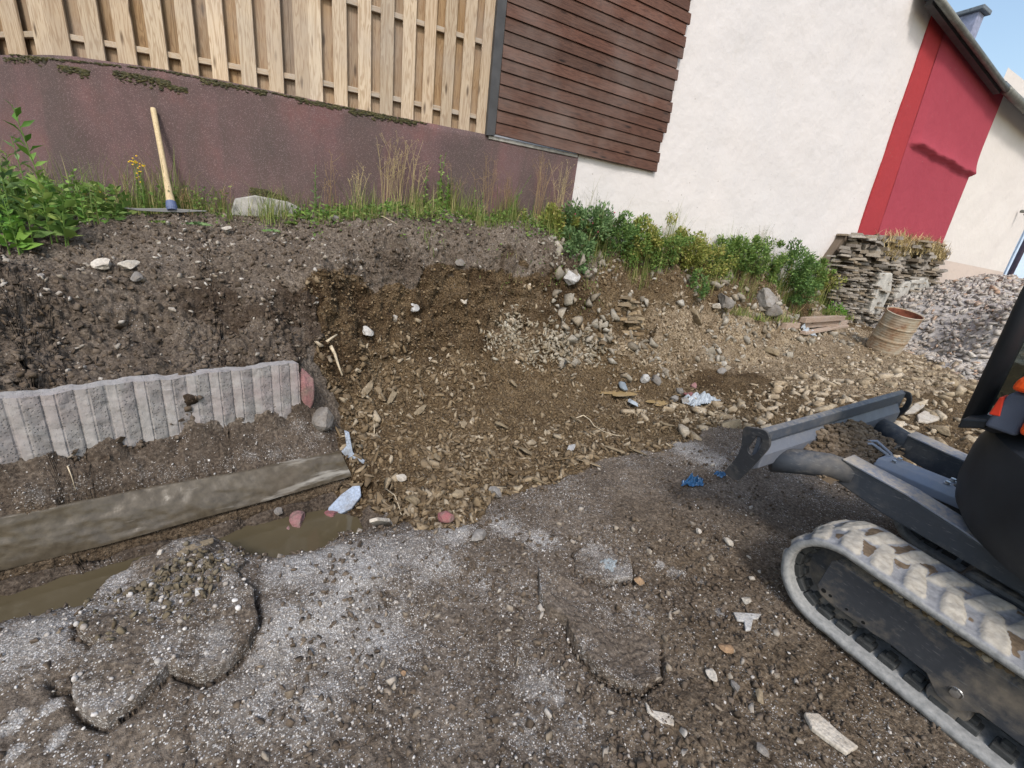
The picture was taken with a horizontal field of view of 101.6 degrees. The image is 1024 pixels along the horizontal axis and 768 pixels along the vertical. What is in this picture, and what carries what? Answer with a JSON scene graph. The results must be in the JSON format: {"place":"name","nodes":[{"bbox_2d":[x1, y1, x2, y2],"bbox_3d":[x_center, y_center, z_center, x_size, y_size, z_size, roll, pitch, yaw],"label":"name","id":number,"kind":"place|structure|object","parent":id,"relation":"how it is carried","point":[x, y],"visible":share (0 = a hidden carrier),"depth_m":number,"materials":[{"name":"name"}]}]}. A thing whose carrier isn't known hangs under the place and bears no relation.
{"place":"outdoors","nodes":[
{"label":"outdoors","id":0,"kind":"place"},
{"bbox_2d":[0,189,991,767],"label":"ground","id":1,"kind":"structure","parent":0,"point":[26,741],"depth_m":2.36,"materials":[{"name":"soil"}]},
{"bbox_2d":[0,150,35,218],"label":"leafy weed","id":2,"kind":"object","parent":1,"relation":"on","point":[12,177],"visible":0.41,"depth_m":2.93,"materials":[{"name":"green plant"}]},
{"bbox_2d":[0,197,41,254],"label":"leafy weed","id":3,"kind":"object","parent":1,"relation":"on","point":[18,234],"visible":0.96,"depth_m":2.71,"materials":[{"name":"green plant"}]},
{"bbox_2d":[0,135,45,221],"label":"leafy weed","id":4,"kind":"object","parent":1,"relation":"on","point":[12,184],"visible":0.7,"depth_m":2.88,"materials":[{"name":"green plant"}]},
{"bbox_2d":[0,194,46,234],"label":"leafy weed","id":5,"kind":"object","parent":1,"relation":"on","point":[15,213],"visible":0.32,"depth_m":2.83,"materials":[{"name":"green plant"}]},
{"bbox_2d":[0,157,59,219],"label":"leafy weed","id":6,"kind":"object","parent":1,"relation":"on","point":[18,191],"visible":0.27,"depth_m":3.05,"materials":[{"name":"green plant"}]},
{"bbox_2d":[3,100,61,242],"bbox_3d":[-3.221,-1.409,2.825,0.251,0.857,0.285,-3,21,-27],"label":"leafy weed","id":7,"kind":"object","parent":1,"relation":"on","point":[17,113],"visible":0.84,"depth_m":2.77,"materials":[{"name":"green plant"}]},
{"bbox_2d":[2,170,83,246],"bbox_3d":[-3.198,-1.212,2.885,0.413,0.488,0.295,4,19,-9],"label":"leafy weed","id":8,"kind":"object","parent":1,"relation":"on","point":[66,230],"visible":0.98,"depth_m":2.88,"materials":[{"name":"green plant"}]},
{"bbox_2d":[24,172,72,219],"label":"leafy weed","id":9,"kind":"object","parent":1,"relation":"on","point":[58,202],"visible":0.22,"depth_m":3.17,"materials":[{"name":"green plant"}]},
{"bbox_2d":[54,678,71,695],"bbox_3d":[-1.441,0.979,1.348,0.066,0.043,0.030,17,21,28],"label":"broken slab","id":10,"kind":"object","parent":1,"relation":"on","point":[64,684],"depth_m":1.34,"materials":[{"name":"concrete"}]},
{"bbox_2d":[60,169,85,213],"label":"leafy weed","id":11,"kind":"object","parent":1,"relation":"on","point":[72,185],"visible":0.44,"depth_m":3.36,"materials":[{"name":"green plant"}]},
{"bbox_2d":[58,194,107,224],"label":"leafy weed","id":12,"kind":"object","parent":1,"relation":"on","point":[80,214],"visible":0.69,"depth_m":3.29,"materials":[{"name":"green plant"}]},
{"bbox_2d":[79,184,104,217],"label":"leafy weed","id":13,"kind":"object","parent":1,"relation":"on","point":[92,194],"visible":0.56,"depth_m":3.47,"materials":[{"name":"green plant"}]},
{"bbox_2d":[90,258,111,269],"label":"stone","id":14,"kind":"object","parent":1,"relation":"on","point":[102,263],"visible":1,"depth_m":2.74,"materials":[{"name":"grey stone"}]},
{"bbox_2d":[117,260,139,268],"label":"stone","id":15,"kind":"object","parent":1,"relation":"on","point":[128,264],"visible":1,"depth_m":2.80,"materials":[{"name":"grey stone"}]},
{"bbox_2d":[128,155,151,215],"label":"leafy weed","id":16,"kind":"object","parent":1,"relation":"on","point":[143,191],"visible":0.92,"depth_m":3.68,"materials":[{"name":"green plant"}]},
{"bbox_2d":[0,360,300,463],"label":"ribbed kerb","id":17,"kind":"structure","parent":1,"relation":"on","point":[63,419],"depth_m":2.26,"materials":[{"name":"concrete"}]},
{"bbox_2d":[299,368,313,407],"bbox_3d":[-1.452,0.040,2.936,0.116,0.322,0.082,6,19,-2],"label":"concrete chunk","id":18,"kind":"object","parent":17,"relation":"on","point":[306,388],"visible":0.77,"depth_m":2.91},
{"bbox_2d":[72,535,258,728],"bbox_3d":[-1.391,0.892,1.710,0.525,0.223,0.914,-9,24,-38],"label":"broken slab","id":19,"kind":"object","parent":1,"relation":"on","point":[216,628],"depth_m":1.50,"materials":[{"name":"concrete"}]},
{"bbox_2d":[78,540,250,674],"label":"crumbled earth","id":20,"kind":"structure","parent":19,"relation":"on","point":[164,571],"depth_m":1.69,"materials":[{"name":"brown soil"}]},
{"bbox_2d":[71,550,259,716],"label":"gravel","id":21,"kind":"structure","parent":19,"relation":"on","point":[83,627],"depth_m":1.52,"materials":[{"name":"grey gravel"}]},
{"bbox_2d":[177,538,213,556],"bbox_3d":[-1.504,0.772,1.986,0.057,0.059,0.178,12,19,13],"label":"shard","id":22,"kind":"object","parent":19,"relation":"on","point":[191,547],"visible":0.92,"depth_m":1.97,"materials":[{"name":"beige stone"}]},
{"bbox_2d":[125,107,206,212],"bbox_3d":[-3.090,-1.987,3.724,0.586,0.879,0.495,-3,21,-27],"label":"pickaxe","id":23,"kind":"object","parent":1,"relation":"on","point":[171,205],"visible":0.96,"depth_m":3.70,"materials":[{"name":"brown wood"}]},
{"bbox_2d":[0,450,351,570],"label":"strip footing","id":24,"kind":"object","parent":1,"relation":"on","point":[57,531],"visible":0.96,"depth_m":2.26,"materials":[{"name":"beige concrete"}]},
{"bbox_2d":[0,407,351,509],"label":"gravel","id":25,"kind":"structure","parent":1,"relation":"on","point":[172,463],"depth_m":2.42,"materials":[{"name":"grey gravel"}]},
{"bbox_2d":[0,510,363,621],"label":"water","id":26,"kind":"structure","parent":1,"relation":"on","point":[313,532],"depth_m":2.36,"materials":[{"name":"brown liquid"}]},
{"bbox_2d":[289,510,304,527],"bbox_3d":[-1.349,0.855,2.621,0.086,0.093,0.150,3,19,-12],"label":"concrete chunk","id":27,"kind":"object","parent":26,"relation":"on","point":[296,518],"visible":0.75,"depth_m":2.59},
{"bbox_2d":[0,55,578,223],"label":"garden wall","id":28,"kind":"structure","parent":1,"relation":"on","point":[219,137],"depth_m":3.96,"materials":[{"name":"paint"}]},
{"bbox_2d":[0,0,53,54],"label":"fence panel","id":29,"kind":"object","parent":28,"relation":"on","point":[24,29],"visible":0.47,"depth_m":3.59,"materials":[{"name":"brown wood"}]},
{"bbox_2d":[43,0,309,98],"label":"fence panel","id":30,"kind":"object","parent":28,"relation":"on","point":[262,44],"visible":0.9,"depth_m":3.68,"materials":[{"name":"brown wood"}]},
{"bbox_2d":[3,54,426,201],"bbox_3d":[-2.728,-2.323,4.059,3.684,1.016,0.326,3,19,-11],"label":"moss","id":31,"kind":"object","parent":28,"relation":"attached to","point":[122,74],"visible":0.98,"depth_m":3.73,"materials":[{"name":"green plant"}]},
{"bbox_2d":[307,0,495,133],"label":"fence panel","id":32,"kind":"object","parent":28,"relation":"on","point":[427,61],"visible":0.92,"depth_m":4.17,"materials":[{"name":"brown wood"}]},
{"bbox_2d":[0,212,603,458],"bbox_3d":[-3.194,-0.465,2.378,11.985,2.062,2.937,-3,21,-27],"label":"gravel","id":33,"kind":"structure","parent":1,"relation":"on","point":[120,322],"depth_m":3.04,"materials":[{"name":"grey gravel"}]},
{"bbox_2d":[311,407,333,431],"bbox_3d":[-1.357,0.247,2.995,0.150,0.186,0.214,-3,21,-27],"label":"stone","id":34,"kind":"object","parent":1,"relation":"on","point":[322,419],"visible":1,"depth_m":2.94,"materials":[{"name":"grey stone"}]},
{"bbox_2d":[328,486,360,513],"bbox_3d":[-1.127,0.810,2.809,0.124,0.165,0.271,21,23,35],"label":"foam board","id":35,"kind":"object","parent":1,"relation":"on","point":[346,501],"visible":0.69,"depth_m":2.81,"materials":[{"name":"white plastic"}]},
{"bbox_2d":[341,430,364,463],"bbox_3d":[-1.128,0.455,2.963,0.156,0.272,0.029,2,20,-16],"label":"foam board","id":36,"kind":"object","parent":1,"relation":"on","point":[347,450],"visible":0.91,"depth_m":2.94,"materials":[{"name":"white plastic"}]},
{"bbox_2d":[369,517,392,526],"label":"stone","id":37,"kind":"object","parent":1,"relation":"on","point":[378,521],"visible":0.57,"depth_m":2.31,"materials":[{"name":"beige stone"}]},
{"bbox_2d":[377,132,400,210],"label":"dry weed","id":38,"kind":"object","parent":1,"relation":"on","point":[392,176],"visible":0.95,"depth_m":4.29,"materials":[{"name":"plant"}]},
{"bbox_2d":[381,133,418,206],"bbox_3d":[-1.197,-2.195,4.378,0.410,0.741,0.195,3,19,-11],"label":"dry weed","id":39,"kind":"object","parent":1,"relation":"on","point":[400,186],"visible":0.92,"depth_m":4.36,"materials":[{"name":"plant"}]},
{"bbox_2d":[1,172,827,317],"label":"undergrowth","id":40,"kind":"object","parent":1,"relation":"on","point":[111,210],"visible":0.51,"depth_m":3.87,"materials":[{"name":"green plant"}]},
{"bbox_2d":[406,141,431,204],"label":"dry weed","id":41,"kind":"object","parent":1,"relation":"on","point":[416,176],"visible":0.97,"depth_m":4.43,"materials":[{"name":"plant"}]},
{"bbox_2d":[0,136,855,323],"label":"grass","id":42,"kind":"structure","parent":1,"relation":"on","point":[271,214],"depth_m":4.27,"materials":[{"name":"green plant"}]},
{"bbox_2d":[423,154,445,208],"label":"leafy weed","id":43,"kind":"object","parent":1,"relation":"on","point":[439,182],"visible":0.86,"depth_m":4.56,"materials":[{"name":"green plant"}]},
{"bbox_2d":[471,529,485,540],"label":"stone","id":44,"kind":"object","parent":1,"relation":"on","point":[479,534],"visible":1,"depth_m":2.27,"materials":[{"name":"beige stone"}]},
{"bbox_2d":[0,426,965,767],"bbox_3d":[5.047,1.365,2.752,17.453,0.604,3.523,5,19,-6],"label":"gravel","id":45,"kind":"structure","parent":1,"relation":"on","point":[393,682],"depth_m":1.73,"materials":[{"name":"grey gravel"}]},
{"bbox_2d":[468,152,500,213],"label":"dry weed","id":46,"kind":"object","parent":1,"relation":"on","point":[487,186],"visible":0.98,"depth_m":4.81,"materials":[{"name":"plant"}]},
{"bbox_2d":[529,152,556,220],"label":"dry weed","id":47,"kind":"object","parent":1,"relation":"on","point":[541,186],"visible":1,"depth_m":5.06,"materials":[{"name":"plant"}]},
{"bbox_2d":[479,292,609,379],"bbox_3d":[0.497,-0.538,4.801,1.843,0.876,0.536,-3,21,-27],"label":"slate rubble","id":48,"kind":"object","parent":1,"relation":"on","point":[546,346],"visible":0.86,"depth_m":4.74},
{"bbox_2d":[536,202,590,240],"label":"shrub","id":49,"kind":"object","parent":1,"relation":"on","point":[576,221],"visible":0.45,"depth_m":5.13,"materials":[{"name":"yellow plant"}]},
{"bbox_2d":[549,159,578,218],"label":"dry weed","id":50,"kind":"object","parent":1,"relation":"on","point":[562,187],"visible":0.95,"depth_m":5.20,"materials":[{"name":"plant"}]},
{"bbox_2d":[563,270,580,284],"bbox_3d":[0.740,-1.273,5.038,0.180,0.166,0.190,20,23,34],"label":"white lump","id":51,"kind":"object","parent":1,"relation":"on","point":[570,278],"visible":0.98,"depth_m":4.99,"materials":[{"name":"white stone"}]},
{"bbox_2d":[558,196,616,251],"bbox_3d":[0.972,-2.029,5.330,0.915,0.690,0.583,-3,21,-27],"label":"shrub","id":52,"kind":"object","parent":1,"relation":"on","point":[585,215],"visible":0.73,"depth_m":5.26,"materials":[{"name":"green plant"}]},
{"bbox_2d":[305,244,874,362],"bbox_3d":[5.087,-0.806,5.497,13.959,1.407,4.855,-3,21,-27],"label":"slate rubble","id":53,"kind":"object","parent":1,"relation":"on","point":[404,349],"visible":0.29,"depth_m":5.51,"materials":[{"name":"grey stone"}]},
{"bbox_2d":[538,566,660,696],"bbox_3d":[0.339,1.100,1.879,0.664,0.146,0.353,18,22,30],"label":"broken slab","id":54,"kind":"object","parent":1,"relation":"on","point":[620,650],"depth_m":1.84,"materials":[{"name":"concrete"}]},
{"bbox_2d":[574,547,632,587],"bbox_3d":[0.486,0.993,2.237,0.318,0.070,0.222,9,19,5],"label":"broken slab","id":55,"kind":"object","parent":1,"relation":"on","point":[588,564],"depth_m":2.22,"materials":[{"name":"concrete"}]},
{"bbox_2d":[600,558,616,571],"bbox_3d":[0.522,0.961,2.249,0.126,0.036,0.109,-3,21,-27],"label":"plastic film","id":56,"kind":"object","parent":55,"relation":"on","point":[609,566],"visible":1,"depth_m":2.24,"materials":[{"name":"white plastic"}]},
{"bbox_2d":[314,319,912,529],"bbox_3d":[1.131,0.341,3.500,4.931,1.048,4.238,-3,21,-27],"label":"slate rubble","id":57,"kind":"object","parent":1,"relation":"on","point":[410,508],"visible":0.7,"depth_m":3.54,"materials":[{"name":"stone"}]},
{"bbox_2d":[438,511,454,522],"bbox_3d":[-0.379,0.765,2.404,0.101,0.075,0.085,6,19,-4],"label":"concrete chunk","id":58,"kind":"object","parent":57,"relation":"on","point":[445,516],"visible":1,"depth_m":2.38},
{"bbox_2d":[585,210,641,257],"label":"shrub","id":59,"kind":"object","parent":1,"relation":"on","point":[621,220],"visible":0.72,"depth_m":5.50,"materials":[{"name":"green plant"}]},
{"bbox_2d":[597,390,638,395],"bbox_3d":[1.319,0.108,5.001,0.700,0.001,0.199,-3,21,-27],"label":"plank","id":60,"kind":"object","parent":1,"relation":"on","point":[620,393],"depth_m":4.97,"materials":[{"name":"beige wood"}]},
{"bbox_2d":[617,296,641,313],"bbox_3d":[1.614,-1.036,5.675,0.354,0.304,0.415,12,19,13],"label":"rock ledge","id":61,"kind":"object","parent":1,"relation":"on","point":[628,305],"visible":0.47,"depth_m":5.55,"materials":[{"name":"stone"}]},
{"bbox_2d":[617,312,645,340],"bbox_3d":[1.580,-0.765,5.567,0.359,0.377,0.460,23,25,39],"label":"rock ledge","id":62,"kind":"object","parent":1,"relation":"on","point":[633,319],"visible":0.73,"depth_m":5.52,"materials":[{"name":"stone"}]},
{"bbox_2d":[609,212,663,268],"bbox_3d":[1.739,-1.985,5.811,0.976,0.778,0.540,-14,28,-47],"label":"shrub","id":63,"kind":"object","parent":1,"relation":"on","point":[630,255],"visible":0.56,"depth_m":5.73,"materials":[{"name":"green plant"}]},
{"bbox_2d":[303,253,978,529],"bbox_3d":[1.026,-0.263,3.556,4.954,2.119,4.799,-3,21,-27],"label":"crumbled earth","id":64,"kind":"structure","parent":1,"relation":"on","point":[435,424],"depth_m":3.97,"materials":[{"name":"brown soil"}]},
{"bbox_2d":[626,212,686,264],"bbox_3d":[2.022,-2.085,5.922,1.110,0.736,0.545,-3,21,-27],"label":"shrub","id":65,"kind":"object","parent":1,"relation":"on","point":[656,241],"visible":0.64,"depth_m":5.81,"materials":[{"name":"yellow plant"}]},
{"bbox_2d":[645,702,673,725],"bbox_3d":[0.544,1.228,1.544,0.106,0.012,0.049,15,20,21],"label":"shard","id":66,"kind":"object","parent":1,"relation":"on","point":[658,715],"visible":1,"depth_m":1.54,"materials":[{"name":"stone"}]},
{"bbox_2d":[648,233,694,271],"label":"shrub","id":67,"kind":"object","parent":1,"relation":"on","point":[683,240],"visible":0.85,"depth_m":5.90,"materials":[{"name":"green plant"}]},
{"bbox_2d":[663,225,711,270],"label":"shrub","id":68,"kind":"object","parent":1,"relation":"on","point":[701,243],"visible":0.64,"depth_m":6.19,"materials":[{"name":"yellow plant"}]},
{"bbox_2d":[681,473,704,486],"bbox_3d":[1.357,0.711,3.117,0.265,0.072,0.129,-3,21,-27],"label":"plastic bag","id":69,"kind":"object","parent":1,"relation":"on","point":[691,480],"visible":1,"depth_m":3.11,"materials":[{"name":"blue plastic"}]},
{"bbox_2d":[526,215,867,383],"bbox_3d":[3.605,-1.200,6.666,7.448,1.874,1.461,-3,21,-27],"label":"bank rubble","id":70,"kind":"object","parent":1,"relation":"on","point":[569,298],"visible":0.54,"depth_m":5.59,"materials":[{"name":"stone"}]},
{"bbox_2d":[561,224,596,282],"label":"shrub","id":71,"kind":"object","parent":70,"relation":"on","point":[579,238],"visible":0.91,"depth_m":5.11,"materials":[{"name":"green plant"}]},
{"bbox_2d":[686,267,710,299],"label":"shrub","id":72,"kind":"object","parent":1,"relation":"on","point":[705,287],"visible":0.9,"depth_m":6.21,"materials":[{"name":"green plant"}]},
{"bbox_2d":[684,391,720,405],"bbox_3d":[2.254,0.175,4.996,0.610,0.177,0.366,-3,21,-27],"label":"plastic bag","id":73,"kind":"object","parent":1,"relation":"on","point":[703,397],"visible":0.88,"depth_m":4.96,"materials":[{"name":"white plastic"}]},
{"bbox_2d":[485,0,930,291],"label":"rendered house","id":74,"kind":"structure","parent":1,"relation":"on","point":[751,117],"depth_m":6.01,"materials":[{"name":"white paint"}]},
{"bbox_2d":[678,234,738,276],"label":"shrub","id":75,"kind":"object","parent":1,"relation":"on","point":[696,262],"visible":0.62,"depth_m":6.45,"materials":[{"name":"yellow plant"}]},
{"bbox_2d":[426,283,993,465],"bbox_3d":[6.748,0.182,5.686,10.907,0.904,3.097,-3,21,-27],"label":"slate rubble","id":76,"kind":"object","parent":1,"relation":"on","point":[735,423],"visible":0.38,"depth_m":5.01,"materials":[{"name":"beige stone"}]},
{"bbox_2d":[718,643,733,653],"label":"stone","id":77,"kind":"object","parent":1,"relation":"on","point":[727,648],"visible":1,"depth_m":1.84,"materials":[{"name":"stone"}]},
{"bbox_2d":[718,293,734,308],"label":"boulder","id":78,"kind":"object","parent":1,"relation":"on","point":[725,301],"visible":1,"depth_m":6.47,"materials":[{"name":"grey stone"}]},
{"bbox_2d":[706,233,755,280],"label":"shrub","id":79,"kind":"object","parent":1,"relation":"on","point":[721,241],"visible":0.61,"depth_m":6.69,"materials":[{"name":"green plant"}]},
{"bbox_2d":[716,234,771,279],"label":"shrub","id":80,"kind":"object","parent":1,"relation":"on","point":[756,242],"visible":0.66,"depth_m":6.82,"materials":[{"name":"green plant"}]},
{"bbox_2d":[733,612,760,631],"bbox_3d":[1.149,1.140,1.997,0.146,0.017,0.100,6,19,-3],"label":"shard","id":81,"kind":"object","parent":1,"relation":"on","point":[746,619],"visible":1,"depth_m":2.01,"materials":[{"name":"white ceramic"}]},
{"bbox_2d":[756,288,777,308],"bbox_3d":[4.331,-1.456,7.101,0.239,0.343,0.358,-3,21,-27],"label":"boulder","id":82,"kind":"object","parent":1,"relation":"on","point":[767,298],"visible":0.93,"depth_m":7.01,"materials":[{"name":"grey stone"}]},
{"bbox_2d":[750,235,793,284],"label":"shrub","id":83,"kind":"object","parent":1,"relation":"on","point":[782,259],"visible":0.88,"depth_m":7.21,"materials":[{"name":"green plant"}]},
{"bbox_2d":[764,304,782,317],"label":"boulder","id":84,"kind":"object","parent":1,"relation":"on","point":[774,309],"visible":0.74,"depth_m":7.02,"materials":[{"name":"grey stone"}]},
{"bbox_2d":[766,237,821,298],"bbox_3d":[5.100,-2.031,7.510,1.116,1.112,0.671,-3,21,-27],"label":"shrub","id":85,"kind":"object","parent":1,"relation":"on","point":[797,273],"visible":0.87,"depth_m":7.38,"materials":[{"name":"green plant"}]},
{"bbox_2d":[788,269,824,315],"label":"shrub","id":86,"kind":"object","parent":1,"relation":"on","point":[798,298],"visible":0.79,"depth_m":7.62,"materials":[{"name":"green plant"}]},
{"bbox_2d":[799,257,836,288],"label":"shrub","id":87,"kind":"object","parent":1,"relation":"on","point":[823,261],"visible":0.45,"depth_m":7.92,"materials":[{"name":"green plant"}]},
{"bbox_2d":[800,324,848,334],"bbox_3d":[5.790,-1.013,7.699,2.061,0.133,0.100,-7,23,-36],"label":"plank","id":88,"kind":"object","parent":1,"relation":"on","point":[824,329],"visible":1,"depth_m":7.56,"materials":[{"name":"beige wood"}]},
{"bbox_2d":[781,320,847,329],"bbox_3d":[5.636,-1.107,7.714,2.488,0.158,0.090,-6,23,-33],"label":"plank","id":89,"kind":"object","parent":88,"relation":"on","point":[785,326],"visible":0.78,"depth_m":7.51,"materials":[{"name":"brown wood"}]},
{"bbox_2d":[799,315,845,322],"bbox_3d":[5.712,-1.195,7.650,1.670,0.131,0.100,-6,23,-33],"label":"plank","id":90,"kind":"object","parent":89,"relation":"on","point":[811,319],"visible":0.91,"depth_m":7.51,"materials":[{"name":"brown wood"}]},
{"bbox_2d":[804,712,857,754],"bbox_3d":[1.178,1.301,1.555,0.082,0.023,0.160,-7,23,-35],"label":"shard","id":91,"kind":"object","parent":1,"relation":"on","point":[822,728],"visible":1,"depth_m":1.54,"materials":[{"name":"stone"}]},
{"bbox_2d":[814,270,847,299],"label":"shrub","id":92,"kind":"object","parent":1,"relation":"on","point":[834,280],"visible":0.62,"depth_m":8.08,"materials":[{"name":"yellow plant"}]},
{"bbox_2d":[825,301,847,315],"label":"shrub","id":93,"kind":"object","parent":1,"relation":"on","point":[844,311],"visible":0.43,"depth_m":8.13,"materials":[{"name":"green plant"}]},
{"bbox_2d":[725,286,1023,767],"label":"excavator","id":94,"kind":"object","parent":1,"relation":"on","point":[925,617],"visible":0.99,"depth_m":1.74,"materials":[{"name":"metal"}]},
{"bbox_2d":[803,419,905,483],"bbox_3d":[1.936,0.343,2.359,0.895,0.212,0.264,-3,21,-27],"label":"earth heap","id":95,"kind":"object","parent":94,"relation":"on","point":[850,437],"visible":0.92,"depth_m":2.31,"materials":[{"name":"brown soil"}]},
{"bbox_2d":[820,233,950,326],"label":"stone wall","id":96,"kind":"structure","parent":1,"relation":"on","point":[873,285],"depth_m":8.71,"materials":[{"name":"stone"}]},
{"bbox_2d":[874,227,954,261],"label":"grass","id":97,"kind":"structure","parent":96,"relation":"on","point":[934,249],"depth_m":8.86,"materials":[{"name":"plant"}]},
{"bbox_2d":[866,307,924,355],"bbox_3d":[6.556,-0.900,7.177,0.532,0.694,0.532,-11,37,-24],"label":"steel drum","id":98,"kind":"object","parent":1,"relation":"on","point":[894,331],"visible":0.99,"depth_m":7.06,"materials":[{"name":"paint"}]},
{"bbox_2d":[917,411,939,423],"bbox_3d":[4.513,0.364,4.528,0.469,0.076,0.163,-5,22,-32],"label":"stone","id":99,"kind":"object","parent":1,"relation":"on","point":[927,417],"visible":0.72,"depth_m":4.48,"materials":[{"name":"beige stone"}]},
{"bbox_2d":[857,0,1010,242],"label":"red house","id":100,"kind":"structure","parent":1,"relation":"on","point":[949,106],"depth_m":8.46,"materials":[{"name":"paint"}]},
{"bbox_2d":[928,425,950,436],"bbox_3d":[4.340,0.461,4.210,0.115,0.071,0.218,6,19,-3],"label":"stone","id":101,"kind":"object","parent":1,"relation":"on","point":[943,430],"visible":1,"depth_m":4.18,"materials":[{"name":"beige stone"}]},
{"bbox_2d":[862,273,1023,380],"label":"rubble heap","id":102,"kind":"object","parent":1,"relation":"on","point":[963,323],"visible":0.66,"depth_m":8.02,"materials":[{"name":"gravel"}]},
{"bbox_2d":[936,68,1023,282],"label":"cream house","id":103,"kind":"structure","parent":1,"relation":"on","point":[985,230],"depth_m":10.57,"materials":[{"name":"paint"}]},
{"bbox_2d":[1003,231,1023,277],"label":"blue house","id":104,"kind":"structure","parent":1,"relation":"on","point":[1015,265],"depth_m":12.97,"materials":[{"name":"paint"}]},
{"bbox_2d":[947,0,1023,79],"label":"sky","id":105,"kind":"structure","parent":0,"point":[1000,35],"materials":[{"name":"blue"}]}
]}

